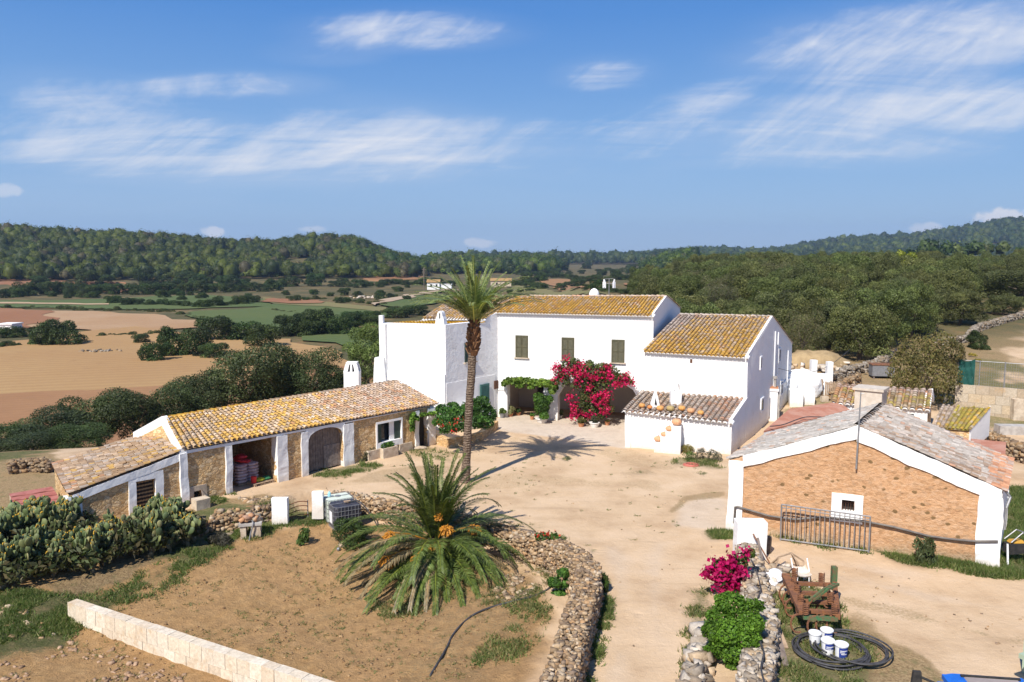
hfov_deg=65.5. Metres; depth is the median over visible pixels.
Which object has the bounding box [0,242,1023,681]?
ground
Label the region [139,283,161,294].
bush
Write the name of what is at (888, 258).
oak tree
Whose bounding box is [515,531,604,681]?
garden wall
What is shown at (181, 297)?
bush
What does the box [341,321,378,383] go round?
tamarisk tree
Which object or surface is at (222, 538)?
thorn bush
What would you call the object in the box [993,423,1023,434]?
concrete trough
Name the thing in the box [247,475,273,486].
pallet
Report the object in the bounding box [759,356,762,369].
window
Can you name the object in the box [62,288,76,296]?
bush
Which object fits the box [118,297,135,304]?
bush
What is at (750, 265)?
oak tree
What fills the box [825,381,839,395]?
pallet fence
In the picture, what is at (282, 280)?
bush
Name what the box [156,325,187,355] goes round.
bush
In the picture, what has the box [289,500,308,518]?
field gate
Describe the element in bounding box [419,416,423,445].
door
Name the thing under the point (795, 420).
hose
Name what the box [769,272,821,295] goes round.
oak tree
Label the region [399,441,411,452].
stone trough
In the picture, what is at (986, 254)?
oak tree
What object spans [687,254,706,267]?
oak tree
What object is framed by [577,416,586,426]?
potted plant
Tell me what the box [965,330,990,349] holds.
shrub
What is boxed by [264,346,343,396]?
olive tree
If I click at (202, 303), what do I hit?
bush
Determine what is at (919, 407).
outhouse
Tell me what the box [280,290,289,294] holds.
bush
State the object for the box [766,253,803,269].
oak tree
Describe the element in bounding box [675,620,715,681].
kerb wall
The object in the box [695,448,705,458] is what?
lavender bush
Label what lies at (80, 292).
bush
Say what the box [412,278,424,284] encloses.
bush
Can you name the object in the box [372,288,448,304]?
farm track
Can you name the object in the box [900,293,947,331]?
oak tree
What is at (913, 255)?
pine tree
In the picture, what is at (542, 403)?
potted bush
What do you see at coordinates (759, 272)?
oak tree
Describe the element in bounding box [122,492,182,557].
prickly pear
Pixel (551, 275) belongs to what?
bush
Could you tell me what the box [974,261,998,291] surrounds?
oak tree
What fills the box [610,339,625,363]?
window
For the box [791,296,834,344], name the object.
oak tree
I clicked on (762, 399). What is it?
window
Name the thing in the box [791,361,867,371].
scattered stones
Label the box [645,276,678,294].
oak tree
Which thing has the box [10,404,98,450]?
olive tree
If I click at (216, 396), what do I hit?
olive tree
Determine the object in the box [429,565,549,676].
hose
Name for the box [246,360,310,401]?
olive tree
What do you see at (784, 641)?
plank
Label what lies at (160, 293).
bush
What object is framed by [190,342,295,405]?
olive tree
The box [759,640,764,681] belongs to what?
hose
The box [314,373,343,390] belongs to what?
olive tree
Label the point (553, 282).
brown field
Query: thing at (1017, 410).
masonry pier
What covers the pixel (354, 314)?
bush
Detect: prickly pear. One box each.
[0,495,55,542]
[0,532,13,543]
[0,533,48,589]
[9,518,83,578]
[32,492,98,531]
[47,519,122,573]
[96,508,148,562]
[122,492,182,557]
[162,496,207,546]
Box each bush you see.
[0,289,10,297]
[0,325,30,337]
[0,340,15,345]
[1,304,14,307]
[3,287,24,297]
[9,281,37,295]
[19,285,33,295]
[27,319,59,344]
[29,275,47,284]
[32,286,49,295]
[36,281,63,293]
[44,291,57,296]
[44,319,88,344]
[54,283,75,293]
[56,305,69,308]
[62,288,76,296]
[64,283,86,292]
[69,306,83,310]
[73,269,99,283]
[73,285,94,297]
[77,284,102,291]
[84,291,100,297]
[94,274,115,283]
[98,282,113,293]
[102,283,123,293]
[103,295,121,302]
[113,306,122,310]
[118,285,134,293]
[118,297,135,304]
[129,284,150,294]
[129,298,145,304]
[131,333,150,342]
[132,268,156,282]
[136,342,171,360]
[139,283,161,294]
[143,299,156,304]
[155,282,175,291]
[155,289,170,297]
[156,298,167,303]
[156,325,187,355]
[164,278,180,286]
[164,300,176,304]
[169,288,179,294]
[171,300,181,304]
[172,270,197,282]
[176,282,195,291]
[176,291,185,295]
[176,295,186,299]
[177,325,213,355]
[181,300,192,305]
[189,280,211,292]
[193,299,211,306]
[194,292,208,297]
[194,315,237,339]
[197,342,229,357]
[201,283,218,291]
[206,531,230,546]
[208,295,223,305]
[213,275,227,283]
[216,274,243,285]
[217,282,236,292]
[223,320,263,339]
[231,295,250,303]
[233,284,245,291]
[242,323,280,345]
[244,282,257,290]
[250,295,260,302]
[254,283,270,291]
[264,278,283,290]
[272,314,304,335]
[275,278,287,286]
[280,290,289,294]
[281,275,304,286]
[288,296,300,300]
[293,319,321,336]
[299,308,334,333]
[304,273,326,285]
[309,289,318,294]
[310,295,320,298]
[322,314,353,333]
[327,280,337,286]
[330,517,373,550]
[332,297,345,302]
[336,277,353,286]
[338,287,350,294]
[340,311,364,325]
[343,320,359,327]
[350,279,367,287]
[352,291,363,296]
[355,298,364,302]
[359,315,384,325]
[361,310,380,315]
[374,292,386,299]
[375,281,385,287]
[378,279,389,284]
[379,307,413,317]
[386,293,394,297]
[391,286,403,291]
[393,278,402,283]
[400,279,409,284]
[402,304,429,315]
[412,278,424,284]
[504,267,514,273]
[511,280,522,284]
[514,266,529,274]
[520,273,533,278]
[523,279,535,284]
[524,286,535,290]
[533,282,546,288]
[533,392,553,422]
[536,272,547,280]
[549,273,559,277]
[554,283,567,288]
[566,274,573,279]
[570,279,586,286]
[580,261,592,268]
[582,284,590,289]
[588,279,606,289]
[591,274,602,280]
[595,269,606,274]
[599,283,612,291]
[608,287,617,292]
[609,269,620,276]
[616,274,628,279]
[617,289,626,293]
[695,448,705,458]
[700,590,766,669]
[705,449,721,460]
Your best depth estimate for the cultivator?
23.89 m
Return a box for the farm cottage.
[490,278,511,286]
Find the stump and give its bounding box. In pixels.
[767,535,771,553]
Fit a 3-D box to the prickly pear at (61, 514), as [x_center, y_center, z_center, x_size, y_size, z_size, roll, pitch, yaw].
[-17.741,6.923,31.765,2.405,1.726,2.456,0,6,0]
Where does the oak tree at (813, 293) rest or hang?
on the ground at (656, 576)
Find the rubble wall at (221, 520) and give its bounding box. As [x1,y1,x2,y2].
[195,503,271,538]
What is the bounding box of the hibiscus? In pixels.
[432,395,496,433]
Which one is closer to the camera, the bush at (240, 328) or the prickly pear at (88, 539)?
the prickly pear at (88, 539)
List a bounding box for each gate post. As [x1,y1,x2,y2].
[271,497,288,524]
[312,491,323,518]
[733,518,767,559]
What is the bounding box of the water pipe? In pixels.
[733,506,997,542]
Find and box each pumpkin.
[654,435,660,441]
[656,404,663,410]
[666,404,673,410]
[672,417,681,424]
[678,404,685,410]
[687,407,694,412]
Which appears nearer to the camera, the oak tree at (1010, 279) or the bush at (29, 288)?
the oak tree at (1010, 279)
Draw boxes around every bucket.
[251,476,256,483]
[808,629,821,645]
[820,626,833,636]
[820,636,834,654]
[834,640,848,657]
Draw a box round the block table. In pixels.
[238,519,262,538]
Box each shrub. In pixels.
[355,359,373,384]
[360,450,370,461]
[547,567,569,595]
[601,572,608,592]
[681,444,694,452]
[682,451,695,459]
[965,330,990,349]
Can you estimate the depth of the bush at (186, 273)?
468.79 m
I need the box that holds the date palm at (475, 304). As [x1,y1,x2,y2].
[407,255,545,483]
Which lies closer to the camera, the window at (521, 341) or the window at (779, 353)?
the window at (521, 341)
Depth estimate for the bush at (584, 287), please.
268.14 m
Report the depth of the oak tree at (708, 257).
202.53 m
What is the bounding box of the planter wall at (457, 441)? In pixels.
[436,421,498,447]
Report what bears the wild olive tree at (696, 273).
on the ground at (656, 576)
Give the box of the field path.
[0,302,108,304]
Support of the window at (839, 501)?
in the barn
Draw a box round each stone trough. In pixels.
[367,448,380,460]
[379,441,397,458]
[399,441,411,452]
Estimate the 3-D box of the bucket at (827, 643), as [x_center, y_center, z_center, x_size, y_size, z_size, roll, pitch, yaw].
[8.790,8.502,22.186,0.402,0.416,0.381,0,6,0]
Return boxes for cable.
[778,349,849,372]
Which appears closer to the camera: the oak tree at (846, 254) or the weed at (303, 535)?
the weed at (303, 535)
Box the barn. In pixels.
[726,402,1014,566]
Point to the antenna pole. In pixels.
(858, 433)
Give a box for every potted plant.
[499,408,506,417]
[508,405,515,416]
[515,408,520,415]
[559,409,563,418]
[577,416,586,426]
[589,415,599,427]
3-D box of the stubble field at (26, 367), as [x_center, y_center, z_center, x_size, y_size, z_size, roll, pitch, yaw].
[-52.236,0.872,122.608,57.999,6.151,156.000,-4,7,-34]
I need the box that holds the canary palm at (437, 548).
[329,448,535,615]
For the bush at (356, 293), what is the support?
on the ground at (656, 576)
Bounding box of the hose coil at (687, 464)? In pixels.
[683,462,699,466]
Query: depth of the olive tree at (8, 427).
54.08 m
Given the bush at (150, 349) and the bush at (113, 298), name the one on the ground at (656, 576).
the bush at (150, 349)
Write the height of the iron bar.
0.929 m
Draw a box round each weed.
[296,527,309,545]
[912,535,937,565]
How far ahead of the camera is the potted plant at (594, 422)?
51.44 m
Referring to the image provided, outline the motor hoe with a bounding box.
[1002,529,1023,563]
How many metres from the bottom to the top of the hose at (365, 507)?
1.187 m
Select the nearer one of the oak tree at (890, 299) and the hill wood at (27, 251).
the oak tree at (890, 299)
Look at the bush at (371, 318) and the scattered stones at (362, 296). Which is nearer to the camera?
the bush at (371, 318)
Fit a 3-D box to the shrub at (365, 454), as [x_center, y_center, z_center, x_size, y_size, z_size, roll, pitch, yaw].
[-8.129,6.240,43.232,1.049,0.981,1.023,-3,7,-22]
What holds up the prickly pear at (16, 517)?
on the ground at (656, 576)
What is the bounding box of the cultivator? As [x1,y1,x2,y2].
[778,565,839,633]
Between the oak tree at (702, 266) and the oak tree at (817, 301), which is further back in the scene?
the oak tree at (702, 266)
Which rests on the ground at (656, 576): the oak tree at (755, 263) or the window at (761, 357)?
the oak tree at (755, 263)
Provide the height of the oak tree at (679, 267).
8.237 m
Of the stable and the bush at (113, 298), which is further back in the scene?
the bush at (113, 298)
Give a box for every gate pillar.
[809,360,817,372]
[825,361,833,381]
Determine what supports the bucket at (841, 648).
on the ground at (656, 576)
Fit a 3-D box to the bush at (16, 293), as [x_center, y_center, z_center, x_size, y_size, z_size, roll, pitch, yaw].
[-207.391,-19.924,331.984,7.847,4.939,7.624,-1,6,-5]
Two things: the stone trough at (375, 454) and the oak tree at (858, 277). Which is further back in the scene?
the oak tree at (858, 277)
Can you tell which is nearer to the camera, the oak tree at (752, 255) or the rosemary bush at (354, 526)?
the rosemary bush at (354, 526)
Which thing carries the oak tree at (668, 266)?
on the ground at (656, 576)
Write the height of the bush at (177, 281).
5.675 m
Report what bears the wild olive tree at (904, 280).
on the ground at (656, 576)
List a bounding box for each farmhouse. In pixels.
[373,288,792,454]
[426,279,440,289]
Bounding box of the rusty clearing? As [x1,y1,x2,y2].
[363,275,422,283]
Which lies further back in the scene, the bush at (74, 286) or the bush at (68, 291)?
the bush at (74, 286)
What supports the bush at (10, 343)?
on the stubble field at (26, 367)
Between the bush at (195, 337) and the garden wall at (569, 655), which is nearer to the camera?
the garden wall at (569, 655)
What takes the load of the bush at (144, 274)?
on the ground at (656, 576)
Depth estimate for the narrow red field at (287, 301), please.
287.23 m
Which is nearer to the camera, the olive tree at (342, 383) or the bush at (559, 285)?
the olive tree at (342, 383)
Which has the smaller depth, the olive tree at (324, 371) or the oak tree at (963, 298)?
the olive tree at (324, 371)
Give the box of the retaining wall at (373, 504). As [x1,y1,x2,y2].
[331,490,526,557]
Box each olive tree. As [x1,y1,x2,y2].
[0,417,50,451]
[0,426,72,450]
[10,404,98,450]
[39,421,113,449]
[43,386,143,446]
[90,389,161,439]
[131,380,217,424]
[157,375,243,415]
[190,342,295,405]
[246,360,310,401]
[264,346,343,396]
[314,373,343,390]
[680,269,703,287]
[700,273,733,295]
[701,284,739,313]
[760,262,787,275]
[781,263,806,268]
[784,308,827,351]
[889,276,915,285]
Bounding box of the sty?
[934,404,990,439]
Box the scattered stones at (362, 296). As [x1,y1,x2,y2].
[349,295,373,298]
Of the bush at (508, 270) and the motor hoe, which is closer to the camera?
the motor hoe
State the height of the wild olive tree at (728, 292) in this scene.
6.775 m
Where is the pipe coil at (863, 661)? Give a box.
[791,629,893,670]
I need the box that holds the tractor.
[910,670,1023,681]
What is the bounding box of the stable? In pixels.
[51,361,438,526]
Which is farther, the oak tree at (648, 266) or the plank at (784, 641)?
the oak tree at (648, 266)
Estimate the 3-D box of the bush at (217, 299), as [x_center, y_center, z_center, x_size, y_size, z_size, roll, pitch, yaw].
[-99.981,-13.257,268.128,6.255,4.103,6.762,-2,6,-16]
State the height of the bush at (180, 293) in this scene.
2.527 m
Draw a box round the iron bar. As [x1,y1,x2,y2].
[753,534,769,563]
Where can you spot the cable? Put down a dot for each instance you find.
(817, 370)
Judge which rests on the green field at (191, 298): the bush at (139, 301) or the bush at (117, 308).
the bush at (139, 301)
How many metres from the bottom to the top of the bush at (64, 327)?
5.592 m
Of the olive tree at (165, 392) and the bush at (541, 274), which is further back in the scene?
the bush at (541, 274)
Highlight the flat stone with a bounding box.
[413,446,426,449]
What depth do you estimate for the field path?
278.78 m
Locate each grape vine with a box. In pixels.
[409,411,437,431]
[501,376,558,394]
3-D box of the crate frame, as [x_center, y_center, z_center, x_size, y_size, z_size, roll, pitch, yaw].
[9.725,7.757,28.076,1.202,0.600,0.650,0,6,0]
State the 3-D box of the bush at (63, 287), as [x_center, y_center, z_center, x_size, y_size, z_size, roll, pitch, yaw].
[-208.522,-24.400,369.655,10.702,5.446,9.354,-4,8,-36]
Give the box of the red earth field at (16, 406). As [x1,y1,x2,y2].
[0,366,372,446]
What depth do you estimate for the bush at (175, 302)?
268.39 m
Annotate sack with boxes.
[769,579,777,585]
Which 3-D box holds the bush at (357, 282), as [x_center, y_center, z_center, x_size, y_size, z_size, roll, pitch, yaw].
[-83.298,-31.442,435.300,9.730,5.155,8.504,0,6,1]
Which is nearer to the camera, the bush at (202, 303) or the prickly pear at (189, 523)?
the prickly pear at (189, 523)
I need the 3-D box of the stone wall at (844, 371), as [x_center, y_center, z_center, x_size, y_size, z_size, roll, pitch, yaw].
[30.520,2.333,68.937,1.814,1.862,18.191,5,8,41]
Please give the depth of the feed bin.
65.09 m
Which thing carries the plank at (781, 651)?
on the ground at (656, 576)
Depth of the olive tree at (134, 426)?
57.17 m
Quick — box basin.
[768,568,782,581]
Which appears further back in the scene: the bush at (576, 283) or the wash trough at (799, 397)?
the bush at (576, 283)
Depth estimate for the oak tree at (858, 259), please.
122.36 m
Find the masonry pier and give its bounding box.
[1009,398,1023,420]
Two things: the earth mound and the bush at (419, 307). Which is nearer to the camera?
the earth mound
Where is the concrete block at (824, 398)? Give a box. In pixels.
[820,396,828,401]
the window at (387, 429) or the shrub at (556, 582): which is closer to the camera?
the shrub at (556, 582)
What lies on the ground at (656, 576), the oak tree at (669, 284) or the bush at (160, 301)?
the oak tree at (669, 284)
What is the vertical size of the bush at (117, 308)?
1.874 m
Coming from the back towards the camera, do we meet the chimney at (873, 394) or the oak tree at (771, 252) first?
the oak tree at (771, 252)
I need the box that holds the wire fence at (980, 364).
[958,360,1023,388]
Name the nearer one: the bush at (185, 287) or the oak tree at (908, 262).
the oak tree at (908, 262)
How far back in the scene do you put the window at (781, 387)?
56.19 m
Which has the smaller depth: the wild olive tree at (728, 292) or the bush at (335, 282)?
the wild olive tree at (728, 292)
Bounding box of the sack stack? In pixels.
[232,454,258,486]
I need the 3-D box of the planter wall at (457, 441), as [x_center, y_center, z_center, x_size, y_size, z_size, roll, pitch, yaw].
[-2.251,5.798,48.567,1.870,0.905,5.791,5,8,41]
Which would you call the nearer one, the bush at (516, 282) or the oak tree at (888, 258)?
the oak tree at (888, 258)
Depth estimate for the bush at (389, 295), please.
321.12 m
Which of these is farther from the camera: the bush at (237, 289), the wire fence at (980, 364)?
the bush at (237, 289)
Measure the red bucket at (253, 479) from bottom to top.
0.330 m
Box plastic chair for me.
[791,558,811,587]
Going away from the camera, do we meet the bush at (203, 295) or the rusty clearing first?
the bush at (203, 295)
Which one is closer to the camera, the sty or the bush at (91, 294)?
the sty
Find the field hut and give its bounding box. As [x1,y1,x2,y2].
[0,322,22,328]
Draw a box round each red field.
[0,277,148,291]
[0,308,58,327]
[263,298,324,302]
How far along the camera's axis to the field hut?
184.15 m
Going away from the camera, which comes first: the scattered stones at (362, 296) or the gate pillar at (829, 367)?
the gate pillar at (829, 367)
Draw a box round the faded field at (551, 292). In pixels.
[506,284,606,294]
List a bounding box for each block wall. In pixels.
[67,599,333,681]
[955,384,1023,417]
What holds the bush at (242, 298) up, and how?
on the green field at (191, 298)
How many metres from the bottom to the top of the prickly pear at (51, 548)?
1.965 m
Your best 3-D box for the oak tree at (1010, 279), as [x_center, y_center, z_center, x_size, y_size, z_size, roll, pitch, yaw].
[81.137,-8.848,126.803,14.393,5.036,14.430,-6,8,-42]
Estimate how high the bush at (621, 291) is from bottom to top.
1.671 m
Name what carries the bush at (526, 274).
on the ground at (656, 576)
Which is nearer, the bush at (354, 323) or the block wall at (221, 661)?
the block wall at (221, 661)
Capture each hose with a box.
[249,520,253,540]
[349,500,377,525]
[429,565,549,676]
[750,559,761,597]
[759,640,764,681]
[770,416,820,426]
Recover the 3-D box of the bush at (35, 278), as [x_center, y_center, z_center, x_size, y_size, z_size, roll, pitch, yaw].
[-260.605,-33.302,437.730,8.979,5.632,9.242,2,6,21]
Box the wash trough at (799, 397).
[788,387,814,406]
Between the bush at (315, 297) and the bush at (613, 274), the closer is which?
the bush at (315, 297)
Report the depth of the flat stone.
45.69 m
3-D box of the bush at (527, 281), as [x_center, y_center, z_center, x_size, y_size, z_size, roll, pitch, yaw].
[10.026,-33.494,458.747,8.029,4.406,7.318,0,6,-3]
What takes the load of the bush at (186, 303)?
on the green field at (191, 298)
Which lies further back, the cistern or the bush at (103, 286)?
the bush at (103, 286)
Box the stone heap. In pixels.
[81,348,121,351]
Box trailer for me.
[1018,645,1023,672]
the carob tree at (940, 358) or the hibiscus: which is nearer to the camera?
the hibiscus
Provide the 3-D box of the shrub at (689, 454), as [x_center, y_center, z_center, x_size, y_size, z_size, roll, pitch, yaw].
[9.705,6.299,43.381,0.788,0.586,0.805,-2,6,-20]
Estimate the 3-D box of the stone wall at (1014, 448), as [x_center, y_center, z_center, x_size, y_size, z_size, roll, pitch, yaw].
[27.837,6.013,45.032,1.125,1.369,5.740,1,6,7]
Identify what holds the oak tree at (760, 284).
on the ground at (656, 576)
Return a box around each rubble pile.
[238,512,261,522]
[764,561,791,595]
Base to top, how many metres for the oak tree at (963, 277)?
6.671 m
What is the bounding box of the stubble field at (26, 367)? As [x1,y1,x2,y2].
[0,326,346,393]
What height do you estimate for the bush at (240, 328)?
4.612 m
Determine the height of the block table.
0.820 m
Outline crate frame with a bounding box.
[770,552,804,567]
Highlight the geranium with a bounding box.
[534,530,560,542]
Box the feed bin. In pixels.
[868,363,894,378]
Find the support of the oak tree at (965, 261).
on the ground at (656, 576)
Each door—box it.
[308,428,339,471]
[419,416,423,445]
[480,383,488,402]
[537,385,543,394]
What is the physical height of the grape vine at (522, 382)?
1.141 m
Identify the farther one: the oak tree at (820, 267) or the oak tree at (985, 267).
the oak tree at (985, 267)
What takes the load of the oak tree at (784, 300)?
on the ground at (656, 576)
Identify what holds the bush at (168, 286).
on the ground at (656, 576)
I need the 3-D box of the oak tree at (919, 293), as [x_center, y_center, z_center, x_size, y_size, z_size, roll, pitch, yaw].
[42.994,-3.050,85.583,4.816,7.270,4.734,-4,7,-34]
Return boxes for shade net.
[957,358,975,384]
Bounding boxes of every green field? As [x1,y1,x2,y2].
[0,295,270,308]
[184,304,387,326]
[302,331,377,350]
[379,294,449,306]
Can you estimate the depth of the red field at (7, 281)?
468.20 m
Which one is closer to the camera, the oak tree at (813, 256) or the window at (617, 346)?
the window at (617, 346)
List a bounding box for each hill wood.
[0,219,514,279]
[341,234,767,272]
[466,215,1023,262]
[649,238,1023,268]
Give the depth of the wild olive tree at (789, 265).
124.28 m
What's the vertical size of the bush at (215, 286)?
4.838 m
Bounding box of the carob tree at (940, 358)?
[885,329,966,405]
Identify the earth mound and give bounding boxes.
[791,350,851,370]
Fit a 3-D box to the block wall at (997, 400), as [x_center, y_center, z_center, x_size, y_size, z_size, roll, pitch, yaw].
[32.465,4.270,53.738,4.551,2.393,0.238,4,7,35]
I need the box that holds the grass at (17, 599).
[0,446,1023,681]
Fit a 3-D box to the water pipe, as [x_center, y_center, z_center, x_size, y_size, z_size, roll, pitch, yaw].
[13.021,7.122,30.063,9.129,0.820,0.090,3,7,25]
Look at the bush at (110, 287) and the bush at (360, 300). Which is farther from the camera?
the bush at (110, 287)
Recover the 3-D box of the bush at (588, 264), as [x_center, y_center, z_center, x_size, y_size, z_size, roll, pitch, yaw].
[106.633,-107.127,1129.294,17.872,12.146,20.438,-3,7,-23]
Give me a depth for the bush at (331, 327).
174.30 m
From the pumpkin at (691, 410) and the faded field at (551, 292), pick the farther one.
the faded field at (551, 292)
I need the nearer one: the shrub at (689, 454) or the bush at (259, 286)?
the shrub at (689, 454)
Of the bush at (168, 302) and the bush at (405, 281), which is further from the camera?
the bush at (405, 281)
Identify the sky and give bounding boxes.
[0,0,1023,255]
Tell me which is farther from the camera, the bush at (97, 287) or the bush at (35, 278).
the bush at (35, 278)
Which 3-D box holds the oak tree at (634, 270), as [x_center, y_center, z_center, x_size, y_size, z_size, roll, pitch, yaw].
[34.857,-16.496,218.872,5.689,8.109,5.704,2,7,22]
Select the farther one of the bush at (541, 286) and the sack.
the bush at (541, 286)
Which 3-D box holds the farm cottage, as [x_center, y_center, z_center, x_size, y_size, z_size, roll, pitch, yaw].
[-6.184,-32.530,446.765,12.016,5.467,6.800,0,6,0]
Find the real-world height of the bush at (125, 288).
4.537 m
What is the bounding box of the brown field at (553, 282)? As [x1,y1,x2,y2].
[541,279,599,290]
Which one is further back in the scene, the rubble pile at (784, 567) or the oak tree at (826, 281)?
the oak tree at (826, 281)
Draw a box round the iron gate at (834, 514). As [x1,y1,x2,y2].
[780,504,870,552]
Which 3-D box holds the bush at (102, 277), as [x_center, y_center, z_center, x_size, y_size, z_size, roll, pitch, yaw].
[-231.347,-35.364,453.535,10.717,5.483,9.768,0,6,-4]
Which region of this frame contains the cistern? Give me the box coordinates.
[787,369,828,398]
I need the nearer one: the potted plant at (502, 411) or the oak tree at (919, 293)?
the potted plant at (502, 411)
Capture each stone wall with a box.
[6,457,54,473]
[734,542,780,681]
[828,373,861,400]
[833,348,896,382]
[935,310,1023,345]
[987,429,1023,463]
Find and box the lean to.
[764,402,849,433]
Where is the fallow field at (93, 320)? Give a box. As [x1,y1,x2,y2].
[21,310,201,330]
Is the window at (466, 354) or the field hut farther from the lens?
the field hut
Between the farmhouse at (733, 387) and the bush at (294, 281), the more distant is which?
the bush at (294, 281)
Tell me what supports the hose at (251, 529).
hanging from the block table
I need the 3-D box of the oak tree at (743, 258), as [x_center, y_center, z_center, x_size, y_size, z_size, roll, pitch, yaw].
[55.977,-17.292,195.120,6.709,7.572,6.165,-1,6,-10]
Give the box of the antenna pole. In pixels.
[855,392,863,468]
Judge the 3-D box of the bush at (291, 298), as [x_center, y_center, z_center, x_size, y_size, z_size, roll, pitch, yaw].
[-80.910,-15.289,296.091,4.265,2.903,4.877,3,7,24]
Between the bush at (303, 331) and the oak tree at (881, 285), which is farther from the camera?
the bush at (303, 331)
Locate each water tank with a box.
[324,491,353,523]
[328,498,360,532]
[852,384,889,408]
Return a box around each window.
[376,417,402,448]
[464,343,476,363]
[514,335,528,358]
[560,337,574,360]
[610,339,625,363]
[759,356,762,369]
[760,397,764,412]
[778,347,780,362]
[780,380,783,395]
[830,492,863,523]
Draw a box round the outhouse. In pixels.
[832,383,933,422]
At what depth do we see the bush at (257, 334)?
149.56 m
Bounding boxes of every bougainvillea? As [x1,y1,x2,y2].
[550,353,635,420]
[699,544,756,592]
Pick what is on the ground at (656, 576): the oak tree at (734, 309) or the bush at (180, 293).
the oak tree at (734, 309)
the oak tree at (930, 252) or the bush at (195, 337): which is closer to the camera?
the bush at (195, 337)
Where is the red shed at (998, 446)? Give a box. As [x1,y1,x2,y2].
[971,439,1005,453]
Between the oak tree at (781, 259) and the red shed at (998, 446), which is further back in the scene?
the oak tree at (781, 259)
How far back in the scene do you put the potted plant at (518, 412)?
55.35 m
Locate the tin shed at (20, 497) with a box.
[9,486,57,504]
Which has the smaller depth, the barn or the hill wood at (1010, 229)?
the barn
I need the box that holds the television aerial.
[603,278,615,287]
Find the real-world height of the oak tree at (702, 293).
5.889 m
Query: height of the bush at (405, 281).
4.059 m
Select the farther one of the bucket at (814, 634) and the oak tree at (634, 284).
the oak tree at (634, 284)
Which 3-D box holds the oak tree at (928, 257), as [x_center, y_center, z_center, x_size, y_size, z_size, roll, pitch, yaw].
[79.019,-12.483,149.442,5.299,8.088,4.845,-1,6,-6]
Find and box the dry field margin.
[262,297,391,310]
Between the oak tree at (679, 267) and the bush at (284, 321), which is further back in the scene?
the oak tree at (679, 267)
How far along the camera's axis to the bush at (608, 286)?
231.37 m
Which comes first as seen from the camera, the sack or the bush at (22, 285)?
the sack
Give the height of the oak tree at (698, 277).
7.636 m
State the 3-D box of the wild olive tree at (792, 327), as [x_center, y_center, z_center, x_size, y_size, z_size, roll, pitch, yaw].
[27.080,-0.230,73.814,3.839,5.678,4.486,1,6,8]
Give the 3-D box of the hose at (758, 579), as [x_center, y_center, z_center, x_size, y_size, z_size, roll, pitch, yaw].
[7.867,7.608,25.637,0.188,0.072,3.166,1,6,13]
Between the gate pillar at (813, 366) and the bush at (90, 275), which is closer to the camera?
the gate pillar at (813, 366)
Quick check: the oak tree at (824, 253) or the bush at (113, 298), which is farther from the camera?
the bush at (113, 298)
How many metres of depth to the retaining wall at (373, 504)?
34.92 m
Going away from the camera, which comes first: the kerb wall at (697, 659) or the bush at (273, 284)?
the kerb wall at (697, 659)
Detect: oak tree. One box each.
[627,281,642,294]
[629,266,648,280]
[633,274,663,294]
[644,264,658,269]
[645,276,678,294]
[650,268,672,278]
[657,275,696,296]
[657,291,709,339]
[664,262,677,269]
[667,271,682,277]
[670,274,701,295]
[673,260,693,274]
[673,297,719,339]
[681,271,717,291]
[682,262,709,271]
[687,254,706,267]
[693,287,734,305]
[701,261,748,287]
[703,254,721,263]
[706,259,728,264]
[713,253,739,261]
[714,297,749,313]
[718,274,752,302]
[726,301,767,314]
[729,260,760,268]
[729,265,777,299]
[733,255,748,261]
[738,305,795,349]
[744,251,766,259]
[745,263,767,279]
[746,275,778,304]
[753,291,799,332]
[763,250,782,257]
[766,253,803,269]
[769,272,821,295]
[775,262,816,292]
[776,252,794,258]
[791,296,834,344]
[795,285,866,342]
[800,255,830,262]
[808,254,821,259]
[811,297,860,349]
[814,263,847,275]
[815,275,853,295]
[818,251,836,258]
[819,270,867,294]
[822,303,900,359]
[830,254,874,273]
[834,251,851,262]
[840,261,869,287]
[845,268,875,288]
[852,287,917,339]
[858,251,882,255]
[867,280,898,294]
[869,284,892,300]
[872,252,902,283]
[878,266,929,282]
[889,280,938,338]
[894,254,936,271]
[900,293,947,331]
[901,268,932,293]
[907,262,958,292]
[919,250,941,255]
[921,253,943,262]
[925,267,979,308]
[929,253,946,258]
[933,288,993,324]
[935,256,985,284]
[945,254,967,259]
[948,252,974,259]
[948,269,981,288]
[971,263,1004,291]
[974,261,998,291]
[979,269,1023,296]
[981,251,1004,258]
[985,293,1023,314]
[1002,252,1023,291]
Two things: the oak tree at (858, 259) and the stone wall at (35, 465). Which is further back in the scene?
the oak tree at (858, 259)
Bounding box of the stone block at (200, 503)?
[191,495,209,510]
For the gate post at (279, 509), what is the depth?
35.05 m
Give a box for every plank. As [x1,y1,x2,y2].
[774,613,788,666]
[776,616,787,648]
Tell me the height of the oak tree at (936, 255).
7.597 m
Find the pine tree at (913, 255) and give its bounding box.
[894,249,917,260]
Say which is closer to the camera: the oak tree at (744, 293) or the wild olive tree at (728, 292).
the wild olive tree at (728, 292)
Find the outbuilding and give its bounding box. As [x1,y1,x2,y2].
[441,284,451,288]
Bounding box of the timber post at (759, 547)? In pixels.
[757,538,764,566]
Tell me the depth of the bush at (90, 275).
447.08 m
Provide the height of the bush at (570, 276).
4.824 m
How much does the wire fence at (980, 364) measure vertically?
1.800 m
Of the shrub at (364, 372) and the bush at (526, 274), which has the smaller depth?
the shrub at (364, 372)

